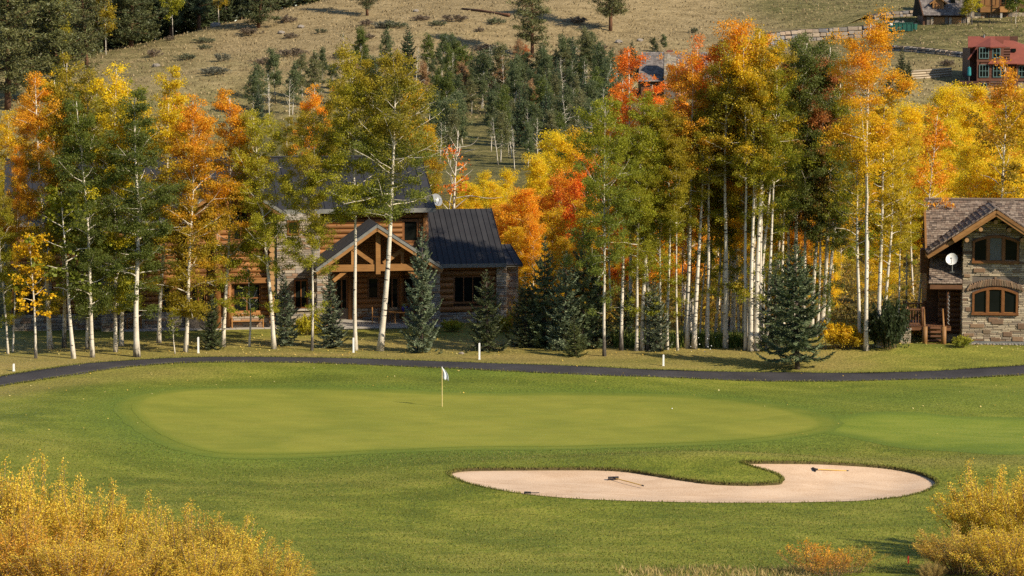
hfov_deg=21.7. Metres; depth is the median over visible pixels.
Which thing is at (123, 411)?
green fringe
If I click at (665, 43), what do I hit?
young aspen
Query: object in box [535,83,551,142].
fir
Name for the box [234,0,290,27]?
pine
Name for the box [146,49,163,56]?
sagebrush
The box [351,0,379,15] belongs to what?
pine
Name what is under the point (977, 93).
aspen
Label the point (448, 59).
young aspen
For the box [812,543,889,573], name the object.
shrub
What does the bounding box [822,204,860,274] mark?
aspen
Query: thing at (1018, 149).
aspen
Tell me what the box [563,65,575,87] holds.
young aspen
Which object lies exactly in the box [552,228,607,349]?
blue spruce
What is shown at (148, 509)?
willow
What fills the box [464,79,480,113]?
young aspen
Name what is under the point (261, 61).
sagebrush
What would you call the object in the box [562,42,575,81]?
fir
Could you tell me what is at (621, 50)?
young aspen
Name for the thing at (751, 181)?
aspen
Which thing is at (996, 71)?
window
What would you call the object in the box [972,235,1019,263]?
arched window
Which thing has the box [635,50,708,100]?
chimney house
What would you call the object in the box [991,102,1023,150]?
aspen
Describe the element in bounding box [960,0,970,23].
aspen
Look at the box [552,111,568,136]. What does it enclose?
young aspen
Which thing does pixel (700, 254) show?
aspen
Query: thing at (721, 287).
aspen
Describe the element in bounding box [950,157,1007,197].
aspen
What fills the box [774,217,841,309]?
aspen
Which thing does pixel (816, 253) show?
aspen
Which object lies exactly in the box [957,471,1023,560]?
willow
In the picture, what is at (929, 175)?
aspen
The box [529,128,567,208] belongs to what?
aspen
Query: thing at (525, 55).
young aspen
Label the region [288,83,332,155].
aspen
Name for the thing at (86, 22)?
pine
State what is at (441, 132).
bare aspen
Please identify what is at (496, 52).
young aspen
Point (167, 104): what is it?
aspen
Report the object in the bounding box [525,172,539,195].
aspen
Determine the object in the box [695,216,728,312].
aspen
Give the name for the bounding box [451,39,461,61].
young aspen
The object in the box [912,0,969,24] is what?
garage house
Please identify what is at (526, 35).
pine
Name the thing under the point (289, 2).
fir
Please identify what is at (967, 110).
aspen
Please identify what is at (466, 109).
young aspen
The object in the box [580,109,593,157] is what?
fir
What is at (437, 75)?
young aspen
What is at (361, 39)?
young aspen
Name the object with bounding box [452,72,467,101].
young aspen
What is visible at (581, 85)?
fir
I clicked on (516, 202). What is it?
aspen
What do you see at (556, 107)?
young aspen
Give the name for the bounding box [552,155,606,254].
aspen
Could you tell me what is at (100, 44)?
pine
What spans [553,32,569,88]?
young aspen
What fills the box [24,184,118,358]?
aspen
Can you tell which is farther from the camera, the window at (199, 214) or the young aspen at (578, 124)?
the young aspen at (578, 124)
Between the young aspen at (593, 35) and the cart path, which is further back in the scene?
the young aspen at (593, 35)
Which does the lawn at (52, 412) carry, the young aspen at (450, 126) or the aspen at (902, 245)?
the aspen at (902, 245)
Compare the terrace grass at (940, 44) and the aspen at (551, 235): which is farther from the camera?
the terrace grass at (940, 44)
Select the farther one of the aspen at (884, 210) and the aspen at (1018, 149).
the aspen at (1018, 149)
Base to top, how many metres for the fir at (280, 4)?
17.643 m
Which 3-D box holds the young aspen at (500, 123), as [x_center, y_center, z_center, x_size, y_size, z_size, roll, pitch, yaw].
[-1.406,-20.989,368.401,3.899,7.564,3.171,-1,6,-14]
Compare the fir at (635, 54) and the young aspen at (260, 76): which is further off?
the fir at (635, 54)
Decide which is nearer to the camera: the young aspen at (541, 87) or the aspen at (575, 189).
the aspen at (575, 189)
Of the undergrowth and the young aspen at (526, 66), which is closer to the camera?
the undergrowth
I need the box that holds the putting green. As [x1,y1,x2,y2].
[132,389,824,453]
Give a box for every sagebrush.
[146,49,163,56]
[164,35,173,40]
[172,53,194,59]
[192,37,214,42]
[198,44,212,48]
[199,66,230,74]
[214,52,230,61]
[238,26,264,34]
[248,57,277,63]
[274,48,308,55]
[279,15,296,22]
[284,32,299,38]
[314,29,326,32]
[358,19,373,25]
[365,33,374,38]
[370,20,396,27]
[379,21,407,27]
[408,15,430,20]
[428,20,446,25]
[442,14,468,21]
[469,43,492,50]
[486,17,506,23]
[563,16,587,24]
[688,27,698,32]
[936,58,953,65]
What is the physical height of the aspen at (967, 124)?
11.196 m
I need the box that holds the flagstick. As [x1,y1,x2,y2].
[441,367,448,406]
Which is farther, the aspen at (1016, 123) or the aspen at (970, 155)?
the aspen at (1016, 123)
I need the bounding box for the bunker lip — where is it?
[449,461,935,502]
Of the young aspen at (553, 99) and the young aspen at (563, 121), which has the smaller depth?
the young aspen at (563, 121)
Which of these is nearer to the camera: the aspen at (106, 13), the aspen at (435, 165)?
the aspen at (435, 165)
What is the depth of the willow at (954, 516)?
98.65 m
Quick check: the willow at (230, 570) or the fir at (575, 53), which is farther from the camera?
the fir at (575, 53)
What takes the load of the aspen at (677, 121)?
on the lawn at (52, 412)
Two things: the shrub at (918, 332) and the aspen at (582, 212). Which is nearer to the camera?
the shrub at (918, 332)
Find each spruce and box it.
[198,293,227,350]
[274,270,304,346]
[314,270,349,347]
[399,227,443,353]
[460,269,510,352]
[502,272,546,347]
[522,236,563,348]
[542,251,587,350]
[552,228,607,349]
[560,315,586,357]
[584,274,615,343]
[608,276,640,343]
[639,278,678,351]
[748,253,793,350]
[756,241,834,369]
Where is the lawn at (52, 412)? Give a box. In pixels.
[0,320,1023,575]
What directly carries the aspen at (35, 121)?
on the lawn at (52, 412)
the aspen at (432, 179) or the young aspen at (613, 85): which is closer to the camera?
the aspen at (432, 179)
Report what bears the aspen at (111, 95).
on the lawn at (52, 412)
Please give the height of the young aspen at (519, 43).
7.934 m
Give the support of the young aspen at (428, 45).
on the hillside
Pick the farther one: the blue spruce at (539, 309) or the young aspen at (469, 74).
the young aspen at (469, 74)
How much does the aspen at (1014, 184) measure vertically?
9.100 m
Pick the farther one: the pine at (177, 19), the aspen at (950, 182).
the pine at (177, 19)
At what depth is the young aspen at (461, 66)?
446.51 m
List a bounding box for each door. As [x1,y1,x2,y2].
[162,285,171,311]
[190,284,205,316]
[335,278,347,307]
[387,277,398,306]
[930,17,944,24]
[948,17,961,23]
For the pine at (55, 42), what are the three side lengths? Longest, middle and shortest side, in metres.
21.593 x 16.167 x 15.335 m
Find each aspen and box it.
[0,71,77,349]
[0,92,46,174]
[0,109,31,304]
[0,144,36,351]
[0,158,31,353]
[8,232,57,358]
[17,51,103,347]
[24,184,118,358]
[37,72,68,156]
[44,67,121,349]
[44,91,128,357]
[46,0,72,51]
[52,84,92,155]
[70,61,168,351]
[80,88,115,157]
[83,0,102,27]
[84,77,168,345]
[84,89,191,356]
[93,0,119,54]
[132,65,215,342]
[139,102,162,156]
[141,92,243,351]
[157,92,196,156]
[159,0,185,36]
[162,307,182,353]
[180,110,221,156]
[193,88,272,346]
[213,0,229,22]
[226,108,299,348]
[231,126,255,152]
[233,264,265,346]
[242,71,265,106]
[247,62,271,104]
[263,75,272,127]
[264,46,282,99]
[265,106,353,350]
[270,116,299,239]
[283,81,299,124]
[284,61,304,114]
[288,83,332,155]
[294,52,307,98]
[301,37,411,350]
[302,50,328,98]
[308,79,357,155]
[317,46,328,84]
[326,64,339,96]
[327,48,457,350]
[350,25,369,68]
[357,47,368,82]
[359,88,387,151]
[366,54,384,98]
[377,26,395,63]
[396,75,442,193]
[413,119,447,208]
[416,60,431,93]
[419,32,435,71]
[426,88,440,150]
[427,57,437,84]
[428,65,448,99]
[431,31,453,73]
[431,98,462,162]
[435,97,463,152]
[435,122,447,163]
[435,127,499,208]
[437,32,463,65]
[438,71,455,99]
[439,71,454,100]
[439,90,467,154]
[443,42,454,72]
[443,66,458,93]
[443,106,460,164]
[444,174,473,208]
[445,195,471,208]
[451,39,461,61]
[452,44,476,98]
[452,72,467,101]
[453,90,475,151]
[453,114,463,156]
[454,57,472,102]
[455,61,469,91]
[459,181,488,208]
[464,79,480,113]
[468,67,476,94]
[469,48,495,107]
[472,51,482,77]
[474,169,494,208]
[476,74,487,108]
[480,178,516,229]
[482,89,497,150]
[483,80,501,114]
[484,58,496,89]
[487,42,511,98]
[487,75,494,98]
[487,207,509,243]
[488,115,507,164]
[489,92,511,156]
[489,110,513,161]
[489,201,516,243]
[493,55,508,90]
[495,58,506,84]
[495,166,519,203]
[495,186,549,268]
[496,83,512,106]
[500,225,531,284]
[503,114,516,155]
[504,75,513,103]
[505,188,531,229]
[506,53,524,86]
[506,59,523,102]
[506,129,516,168]
[508,99,518,143]
[510,39,525,60]
[512,50,534,82]
[513,210,547,285]
[514,218,559,293]
[515,99,534,134]
[519,151,559,229]
[520,62,530,84]
[520,82,533,103]
[520,120,535,163]
[521,140,560,209]
[522,44,532,57]
[522,66,541,100]
[523,78,538,107]
[525,118,536,154]
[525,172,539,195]
[527,103,544,147]
[529,42,553,84]
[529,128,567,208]
[529,194,564,272]
[530,75,553,117]
[532,115,540,153]
[532,226,560,281]
[534,204,574,295]
[535,46,552,82]
[535,48,554,74]
[536,116,562,152]
[537,78,550,107]
[538,171,570,255]
[541,108,562,146]
[542,129,575,231]
[542,270,563,305]
[545,236,582,294]
[546,92,556,114]
[547,165,585,272]
[549,71,562,106]
[551,124,595,227]
[552,47,557,68]
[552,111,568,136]
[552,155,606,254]
[552,196,601,289]
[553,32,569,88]
[553,83,576,128]
[554,95,570,122]
[555,46,575,79]
[555,94,652,355]
[556,91,570,132]
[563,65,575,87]
[563,67,578,94]
[567,36,580,61]
[568,85,589,129]
[570,72,581,107]
[575,25,597,79]
[575,55,590,79]
[575,60,587,83]
[575,121,589,155]
[578,97,608,149]
[579,40,594,69]
[580,246,608,303]
[581,62,588,83]
[582,77,600,102]
[584,66,605,101]
[585,30,599,49]
[585,201,640,299]
[587,119,619,323]
[590,40,608,74]
[591,45,656,327]
[594,73,639,283]
[594,78,620,115]
[594,123,656,350]
[594,124,669,350]
[599,62,610,93]
[603,47,619,78]
[607,90,678,350]
[609,73,616,87]
[611,158,667,350]
[616,74,633,108]
[617,47,628,72]
[627,102,705,348]
[631,98,701,349]
[632,253,675,307]
[636,74,692,298]
[638,229,680,286]
[647,37,657,51]
[657,49,718,314]
[657,132,709,350]
[657,246,681,299]
[659,51,734,348]
[660,34,668,47]
[661,33,727,332]
[661,65,714,328]
[668,68,733,347]
[668,191,698,323]
[669,126,707,333]
[676,96,738,348]
[678,221,714,276]
[681,40,760,348]
[684,19,748,331]
[686,155,731,333]
[687,15,787,334]
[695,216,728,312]
[696,139,737,332]
[698,148,742,333]
[703,39,757,333]
[711,109,769,334]
[713,34,786,350]
[714,78,739,332]
[716,136,770,332]
[722,64,798,304]
[725,74,786,350]
[726,17,807,332]
[730,115,795,332]
[731,38,814,287]
[732,63,799,345]
[733,46,804,350]
[739,68,820,348]
[755,220,811,302]
[764,65,806,282]
[764,199,798,304]
[768,46,808,330]
[770,53,821,323]
[773,95,825,323]
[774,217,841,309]
[779,54,862,336]
[781,31,852,325]
[782,36,824,336]
[792,37,863,327]
[799,75,860,335]
[806,236,845,309]
[812,116,855,321]
[813,4,923,350]
[819,297,835,348]
[820,117,883,346]
[822,169,846,272]
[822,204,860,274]
[849,77,919,347]
[850,116,890,288]
[850,217,905,300]
[851,189,883,254]
[851,221,869,253]
[855,106,897,141]
[855,171,884,208]
[861,150,888,178]
[868,129,918,345]
[869,175,908,255]
[880,111,901,132]
[884,153,923,306]
[885,152,928,339]
[889,120,928,298]
[892,99,930,145]
[893,177,939,259]
[895,197,922,255]
[900,103,958,336]
[909,134,932,150]
[911,185,954,257]
[912,146,934,178]
[914,157,954,197]
[918,147,972,197]
[920,85,968,135]
[921,117,970,170]
[921,172,942,197]
[922,79,972,129]
[924,115,971,188]
[945,115,972,168]
[946,103,994,148]
[947,102,989,120]
[948,143,985,195]
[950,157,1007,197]
[953,127,981,175]
[955,169,974,197]
[956,82,996,115]
[956,140,1010,188]
[958,0,984,24]
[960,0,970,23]
[961,180,985,197]
[965,56,1023,197]
[968,134,990,161]
[969,86,1016,116]
[971,170,1006,197]
[973,102,1023,150]
[976,111,997,140]
[978,102,1001,140]
[981,151,1023,189]
[983,150,1023,178]
[985,107,1014,145]
[990,157,1023,197]
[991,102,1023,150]
[993,83,1023,126]
[1001,0,1023,23]
[1003,0,1019,13]
[1006,176,1023,197]
[1009,127,1023,153]
[1011,140,1023,156]
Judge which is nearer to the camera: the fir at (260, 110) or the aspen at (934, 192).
the aspen at (934, 192)
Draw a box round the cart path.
[0,357,1023,385]
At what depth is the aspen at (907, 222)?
167.77 m
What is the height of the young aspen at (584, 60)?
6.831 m
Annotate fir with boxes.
[65,3,97,56]
[100,4,159,49]
[119,0,163,45]
[146,0,177,40]
[160,0,196,34]
[182,0,224,31]
[212,0,242,23]
[236,1,264,19]
[250,83,264,125]
[262,0,293,12]
[265,0,308,12]
[297,0,319,5]
[399,24,418,72]
[468,47,475,71]
[508,87,528,147]
[523,91,529,119]
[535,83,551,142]
[538,69,557,119]
[550,57,563,109]
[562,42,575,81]
[563,37,578,80]
[576,71,588,123]
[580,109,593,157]
[616,52,634,89]
[626,40,636,79]
[882,69,897,98]
[892,47,912,95]
[905,61,914,80]
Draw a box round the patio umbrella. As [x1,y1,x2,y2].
[967,66,970,75]
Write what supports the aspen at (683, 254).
on the lawn at (52, 412)
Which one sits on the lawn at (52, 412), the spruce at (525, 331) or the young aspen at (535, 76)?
the spruce at (525, 331)
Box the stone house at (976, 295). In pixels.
[900,198,1023,344]
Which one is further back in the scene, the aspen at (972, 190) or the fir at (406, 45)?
the fir at (406, 45)
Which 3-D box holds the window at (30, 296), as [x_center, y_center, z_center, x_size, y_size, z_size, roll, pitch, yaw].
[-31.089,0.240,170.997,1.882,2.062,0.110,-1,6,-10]
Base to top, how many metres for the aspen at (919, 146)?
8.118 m
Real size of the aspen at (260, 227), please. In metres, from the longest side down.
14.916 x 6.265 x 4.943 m
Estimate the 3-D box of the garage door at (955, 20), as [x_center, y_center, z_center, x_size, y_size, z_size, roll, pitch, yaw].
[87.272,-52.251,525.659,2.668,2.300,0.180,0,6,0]
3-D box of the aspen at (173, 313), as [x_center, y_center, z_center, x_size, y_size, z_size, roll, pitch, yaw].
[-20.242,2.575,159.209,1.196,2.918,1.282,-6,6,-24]
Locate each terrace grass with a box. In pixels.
[696,22,877,42]
[802,6,912,24]
[870,38,967,51]
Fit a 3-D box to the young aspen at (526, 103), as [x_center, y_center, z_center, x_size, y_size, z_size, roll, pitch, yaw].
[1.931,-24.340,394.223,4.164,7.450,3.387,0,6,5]
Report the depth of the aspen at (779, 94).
158.46 m
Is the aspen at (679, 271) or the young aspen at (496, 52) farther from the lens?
the young aspen at (496, 52)
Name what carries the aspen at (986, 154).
on the hillside
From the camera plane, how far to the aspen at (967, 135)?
278.26 m
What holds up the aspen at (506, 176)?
on the hillside
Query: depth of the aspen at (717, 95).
159.37 m
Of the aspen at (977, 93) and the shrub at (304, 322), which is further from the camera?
the aspen at (977, 93)
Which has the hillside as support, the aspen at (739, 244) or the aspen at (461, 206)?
the aspen at (461, 206)
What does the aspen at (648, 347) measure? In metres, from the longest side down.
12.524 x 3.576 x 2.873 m
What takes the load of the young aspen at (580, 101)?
on the hillside
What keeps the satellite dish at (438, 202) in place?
attached to the log house at (466, 248)
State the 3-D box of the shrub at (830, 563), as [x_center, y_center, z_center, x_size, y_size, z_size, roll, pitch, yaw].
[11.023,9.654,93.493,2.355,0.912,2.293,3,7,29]
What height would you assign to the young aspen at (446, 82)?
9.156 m
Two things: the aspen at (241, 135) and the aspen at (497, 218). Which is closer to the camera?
the aspen at (241, 135)
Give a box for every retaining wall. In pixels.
[764,25,877,44]
[868,10,912,19]
[891,46,962,57]
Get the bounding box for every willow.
[0,454,73,574]
[0,502,109,575]
[2,449,103,573]
[2,536,150,575]
[38,478,151,568]
[58,519,208,575]
[100,489,199,575]
[112,498,233,573]
[139,538,260,575]
[173,509,294,575]
[213,548,317,575]
[911,522,1018,574]
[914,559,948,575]
[924,458,1023,546]
[944,522,1023,575]
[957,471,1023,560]
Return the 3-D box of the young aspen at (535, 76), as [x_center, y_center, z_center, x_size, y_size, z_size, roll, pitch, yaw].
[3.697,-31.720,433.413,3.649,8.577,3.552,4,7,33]
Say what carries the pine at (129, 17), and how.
on the hillside
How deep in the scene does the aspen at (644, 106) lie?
159.05 m
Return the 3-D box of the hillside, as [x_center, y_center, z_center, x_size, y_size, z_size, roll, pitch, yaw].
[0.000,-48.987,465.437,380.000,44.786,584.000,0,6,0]
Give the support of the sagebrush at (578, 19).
on the hillside
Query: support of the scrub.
on the hillside
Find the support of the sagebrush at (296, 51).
on the hillside
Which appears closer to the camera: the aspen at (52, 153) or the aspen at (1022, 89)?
the aspen at (52, 153)
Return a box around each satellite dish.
[433,194,441,205]
[946,253,957,271]
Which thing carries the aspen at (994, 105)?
on the hillside
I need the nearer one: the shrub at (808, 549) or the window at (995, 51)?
the shrub at (808, 549)
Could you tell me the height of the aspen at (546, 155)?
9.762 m
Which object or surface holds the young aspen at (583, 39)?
on the hillside
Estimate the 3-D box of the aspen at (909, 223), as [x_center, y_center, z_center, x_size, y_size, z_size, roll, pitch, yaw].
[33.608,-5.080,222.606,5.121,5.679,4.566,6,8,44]
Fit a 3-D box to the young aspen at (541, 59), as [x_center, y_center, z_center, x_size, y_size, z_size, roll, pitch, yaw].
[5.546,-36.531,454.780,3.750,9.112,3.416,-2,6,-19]
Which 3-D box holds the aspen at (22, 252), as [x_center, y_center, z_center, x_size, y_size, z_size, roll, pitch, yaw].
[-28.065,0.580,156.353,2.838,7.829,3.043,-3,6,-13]
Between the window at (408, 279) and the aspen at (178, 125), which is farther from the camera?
the aspen at (178, 125)
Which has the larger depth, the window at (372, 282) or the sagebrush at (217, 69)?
the sagebrush at (217, 69)
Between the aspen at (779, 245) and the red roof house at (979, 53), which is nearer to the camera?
the aspen at (779, 245)
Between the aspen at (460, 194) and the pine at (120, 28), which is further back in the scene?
the pine at (120, 28)
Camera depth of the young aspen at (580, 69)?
456.24 m
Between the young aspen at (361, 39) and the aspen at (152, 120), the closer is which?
the aspen at (152, 120)
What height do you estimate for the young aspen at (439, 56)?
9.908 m
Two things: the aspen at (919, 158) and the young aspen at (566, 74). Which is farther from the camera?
the young aspen at (566, 74)
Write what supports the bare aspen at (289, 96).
on the hillside
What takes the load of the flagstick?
on the putting green
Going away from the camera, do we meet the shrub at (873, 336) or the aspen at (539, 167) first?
the shrub at (873, 336)
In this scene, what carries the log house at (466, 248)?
on the lawn at (52, 412)
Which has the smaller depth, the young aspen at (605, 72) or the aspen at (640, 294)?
the aspen at (640, 294)
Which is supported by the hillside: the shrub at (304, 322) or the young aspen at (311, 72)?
the young aspen at (311, 72)
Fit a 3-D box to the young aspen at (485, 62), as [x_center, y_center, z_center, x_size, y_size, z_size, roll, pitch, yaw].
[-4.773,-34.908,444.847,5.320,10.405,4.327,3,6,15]
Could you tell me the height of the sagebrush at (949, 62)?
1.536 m
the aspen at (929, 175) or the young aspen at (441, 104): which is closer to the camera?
the aspen at (929, 175)
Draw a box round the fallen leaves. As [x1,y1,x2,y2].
[0,333,1023,437]
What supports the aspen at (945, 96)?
on the hillside
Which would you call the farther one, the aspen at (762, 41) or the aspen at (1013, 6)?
the aspen at (1013, 6)
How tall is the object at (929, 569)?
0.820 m
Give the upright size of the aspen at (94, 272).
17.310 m
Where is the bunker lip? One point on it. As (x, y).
(680, 478)
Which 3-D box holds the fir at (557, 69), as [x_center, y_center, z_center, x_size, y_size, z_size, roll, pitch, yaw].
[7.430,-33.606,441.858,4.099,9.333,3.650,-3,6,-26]
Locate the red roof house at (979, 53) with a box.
[954,35,1023,89]
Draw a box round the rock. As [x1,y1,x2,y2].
[210,22,220,27]
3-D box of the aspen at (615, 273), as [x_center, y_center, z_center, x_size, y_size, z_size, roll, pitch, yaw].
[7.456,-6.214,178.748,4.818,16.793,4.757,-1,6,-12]
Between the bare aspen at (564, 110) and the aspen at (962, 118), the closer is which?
the aspen at (962, 118)
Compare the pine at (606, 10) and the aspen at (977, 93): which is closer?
the aspen at (977, 93)
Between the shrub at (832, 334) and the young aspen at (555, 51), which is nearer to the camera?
the shrub at (832, 334)
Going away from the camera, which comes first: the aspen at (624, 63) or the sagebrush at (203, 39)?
the aspen at (624, 63)
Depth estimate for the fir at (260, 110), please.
423.57 m
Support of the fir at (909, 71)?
on the hillside
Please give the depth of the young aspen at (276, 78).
448.42 m
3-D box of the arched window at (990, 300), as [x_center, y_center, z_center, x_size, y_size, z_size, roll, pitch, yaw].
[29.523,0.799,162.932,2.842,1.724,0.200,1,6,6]
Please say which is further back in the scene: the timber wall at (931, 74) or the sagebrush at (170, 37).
the sagebrush at (170, 37)
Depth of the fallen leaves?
160.22 m
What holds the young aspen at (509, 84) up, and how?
on the hillside
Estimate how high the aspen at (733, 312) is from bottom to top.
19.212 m
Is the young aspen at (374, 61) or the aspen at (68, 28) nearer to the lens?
the young aspen at (374, 61)
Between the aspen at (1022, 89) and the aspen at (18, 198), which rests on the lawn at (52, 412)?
the aspen at (18, 198)
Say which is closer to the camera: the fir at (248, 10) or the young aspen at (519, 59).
the young aspen at (519, 59)
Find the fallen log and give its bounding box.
[461,8,510,16]
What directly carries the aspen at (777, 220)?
on the lawn at (52, 412)
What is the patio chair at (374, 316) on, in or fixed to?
on the log house at (466, 248)
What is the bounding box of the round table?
[388,310,407,322]
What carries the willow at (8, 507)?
on the lawn at (52, 412)
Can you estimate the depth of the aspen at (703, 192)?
160.48 m
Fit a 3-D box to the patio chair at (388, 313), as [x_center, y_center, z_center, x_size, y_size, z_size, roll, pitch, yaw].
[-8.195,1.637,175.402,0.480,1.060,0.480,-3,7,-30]
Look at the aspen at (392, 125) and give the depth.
158.44 m
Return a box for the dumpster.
[876,20,912,30]
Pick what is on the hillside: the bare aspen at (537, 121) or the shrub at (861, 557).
the bare aspen at (537, 121)
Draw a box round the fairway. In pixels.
[825,411,1023,454]
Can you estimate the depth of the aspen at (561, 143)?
239.45 m
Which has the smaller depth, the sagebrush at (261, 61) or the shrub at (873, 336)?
the shrub at (873, 336)
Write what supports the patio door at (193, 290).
in the log house at (466, 248)
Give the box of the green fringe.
[114,387,844,459]
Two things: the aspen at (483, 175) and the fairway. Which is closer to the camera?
the fairway
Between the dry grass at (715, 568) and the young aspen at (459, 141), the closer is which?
the dry grass at (715, 568)
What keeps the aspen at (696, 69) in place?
on the lawn at (52, 412)
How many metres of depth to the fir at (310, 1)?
571.52 m
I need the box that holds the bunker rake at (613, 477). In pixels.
[608,476,643,485]
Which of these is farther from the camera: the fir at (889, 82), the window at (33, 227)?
the fir at (889, 82)
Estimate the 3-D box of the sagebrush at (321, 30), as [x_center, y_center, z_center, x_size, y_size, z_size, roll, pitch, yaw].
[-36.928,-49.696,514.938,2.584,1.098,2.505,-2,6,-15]
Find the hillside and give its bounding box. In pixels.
[0,0,1023,319]
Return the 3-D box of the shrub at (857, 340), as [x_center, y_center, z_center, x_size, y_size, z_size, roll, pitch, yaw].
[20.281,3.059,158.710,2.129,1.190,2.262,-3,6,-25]
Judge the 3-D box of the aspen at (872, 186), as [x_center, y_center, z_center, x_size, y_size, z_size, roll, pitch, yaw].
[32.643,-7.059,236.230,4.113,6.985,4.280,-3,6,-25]
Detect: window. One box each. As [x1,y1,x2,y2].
[12,277,41,307]
[32,227,51,252]
[198,214,211,240]
[232,208,248,239]
[232,283,260,310]
[287,220,298,234]
[294,279,307,307]
[367,277,378,297]
[402,219,418,242]
[404,277,413,297]
[453,276,482,303]
[971,287,1018,315]
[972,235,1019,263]
[979,47,988,58]
[979,65,988,76]
[992,48,1000,57]
[993,65,1000,76]
[1018,66,1023,76]
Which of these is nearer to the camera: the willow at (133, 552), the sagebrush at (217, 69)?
the willow at (133, 552)
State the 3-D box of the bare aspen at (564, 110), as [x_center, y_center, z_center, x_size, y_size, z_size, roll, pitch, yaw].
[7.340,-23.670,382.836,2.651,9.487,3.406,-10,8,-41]
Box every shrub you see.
[295,310,327,334]
[438,318,464,331]
[490,315,514,332]
[775,539,842,573]
[793,550,865,575]
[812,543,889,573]
[816,320,863,348]
[837,331,868,348]
[861,313,888,346]
[868,293,910,349]
[911,319,921,336]
[951,335,973,347]
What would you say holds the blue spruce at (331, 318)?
on the lawn at (52, 412)
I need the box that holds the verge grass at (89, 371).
[0,355,1023,386]
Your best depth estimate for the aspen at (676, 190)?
159.27 m
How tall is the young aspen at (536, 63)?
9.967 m
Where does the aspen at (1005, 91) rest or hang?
on the hillside
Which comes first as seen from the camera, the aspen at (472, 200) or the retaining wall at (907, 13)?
the aspen at (472, 200)
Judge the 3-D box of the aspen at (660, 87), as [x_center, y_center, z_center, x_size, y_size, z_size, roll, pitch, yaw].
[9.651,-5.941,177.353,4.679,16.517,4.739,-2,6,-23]
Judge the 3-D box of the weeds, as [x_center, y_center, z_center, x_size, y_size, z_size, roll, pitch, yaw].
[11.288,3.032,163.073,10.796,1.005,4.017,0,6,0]
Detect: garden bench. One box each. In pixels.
[126,314,141,328]
[231,312,263,327]
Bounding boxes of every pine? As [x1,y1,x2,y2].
[0,0,51,94]
[0,0,55,109]
[12,0,107,99]
[55,0,118,67]
[86,0,128,50]
[94,37,110,51]
[104,0,170,46]
[152,0,195,35]
[180,0,223,29]
[207,2,233,20]
[227,0,245,21]
[231,0,249,19]
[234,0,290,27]
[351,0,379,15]
[506,0,554,57]
[587,0,629,30]
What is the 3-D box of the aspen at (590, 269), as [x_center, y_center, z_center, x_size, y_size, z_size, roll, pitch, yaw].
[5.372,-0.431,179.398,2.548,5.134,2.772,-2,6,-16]
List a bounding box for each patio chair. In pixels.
[372,307,379,323]
[386,304,391,320]
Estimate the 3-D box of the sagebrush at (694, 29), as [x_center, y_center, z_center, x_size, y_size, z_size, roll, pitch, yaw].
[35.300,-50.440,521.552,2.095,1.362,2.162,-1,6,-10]
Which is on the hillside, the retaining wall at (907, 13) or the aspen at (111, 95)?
the retaining wall at (907, 13)
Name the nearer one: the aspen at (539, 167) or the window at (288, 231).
the window at (288, 231)
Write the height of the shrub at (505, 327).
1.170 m
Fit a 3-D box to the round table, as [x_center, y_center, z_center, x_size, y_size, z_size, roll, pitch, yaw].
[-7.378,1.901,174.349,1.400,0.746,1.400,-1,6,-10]
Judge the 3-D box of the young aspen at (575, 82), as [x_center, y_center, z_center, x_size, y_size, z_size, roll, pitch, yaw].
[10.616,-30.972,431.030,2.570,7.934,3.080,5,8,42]
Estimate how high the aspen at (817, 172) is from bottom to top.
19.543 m
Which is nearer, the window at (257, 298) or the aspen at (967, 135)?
the window at (257, 298)
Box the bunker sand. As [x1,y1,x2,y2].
[452,464,935,502]
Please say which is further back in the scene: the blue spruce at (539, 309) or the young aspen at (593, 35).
the young aspen at (593, 35)
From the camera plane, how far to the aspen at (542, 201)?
203.41 m
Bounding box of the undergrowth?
[492,251,921,331]
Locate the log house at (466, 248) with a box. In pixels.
[3,155,522,331]
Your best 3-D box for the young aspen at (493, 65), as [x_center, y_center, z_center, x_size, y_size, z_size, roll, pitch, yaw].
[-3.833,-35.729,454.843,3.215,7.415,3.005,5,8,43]
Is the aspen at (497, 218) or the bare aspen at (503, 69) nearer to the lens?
the aspen at (497, 218)
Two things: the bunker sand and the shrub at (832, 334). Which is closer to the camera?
the bunker sand
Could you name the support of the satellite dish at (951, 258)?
attached to the stone house at (976, 295)
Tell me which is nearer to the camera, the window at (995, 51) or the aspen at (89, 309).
the aspen at (89, 309)
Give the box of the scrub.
[230,46,663,174]
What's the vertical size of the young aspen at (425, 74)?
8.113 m
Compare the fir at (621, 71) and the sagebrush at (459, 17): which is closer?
the fir at (621, 71)
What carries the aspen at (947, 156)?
on the hillside
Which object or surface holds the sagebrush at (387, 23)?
on the hillside
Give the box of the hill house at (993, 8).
[967,0,1023,17]
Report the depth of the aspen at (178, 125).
187.91 m
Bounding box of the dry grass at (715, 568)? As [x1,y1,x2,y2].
[615,562,814,575]
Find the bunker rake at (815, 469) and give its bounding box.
[812,467,848,471]
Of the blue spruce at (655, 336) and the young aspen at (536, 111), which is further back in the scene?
the young aspen at (536, 111)
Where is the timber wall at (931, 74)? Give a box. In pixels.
[911,67,951,78]
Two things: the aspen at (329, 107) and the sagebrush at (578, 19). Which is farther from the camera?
the sagebrush at (578, 19)
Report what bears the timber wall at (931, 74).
on the hillside
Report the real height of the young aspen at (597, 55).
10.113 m
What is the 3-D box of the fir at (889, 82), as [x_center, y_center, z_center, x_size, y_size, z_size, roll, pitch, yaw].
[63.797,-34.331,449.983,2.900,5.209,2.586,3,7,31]
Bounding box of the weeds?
[610,328,776,348]
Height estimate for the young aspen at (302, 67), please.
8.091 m
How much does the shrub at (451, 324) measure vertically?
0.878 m
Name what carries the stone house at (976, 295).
on the lawn at (52, 412)

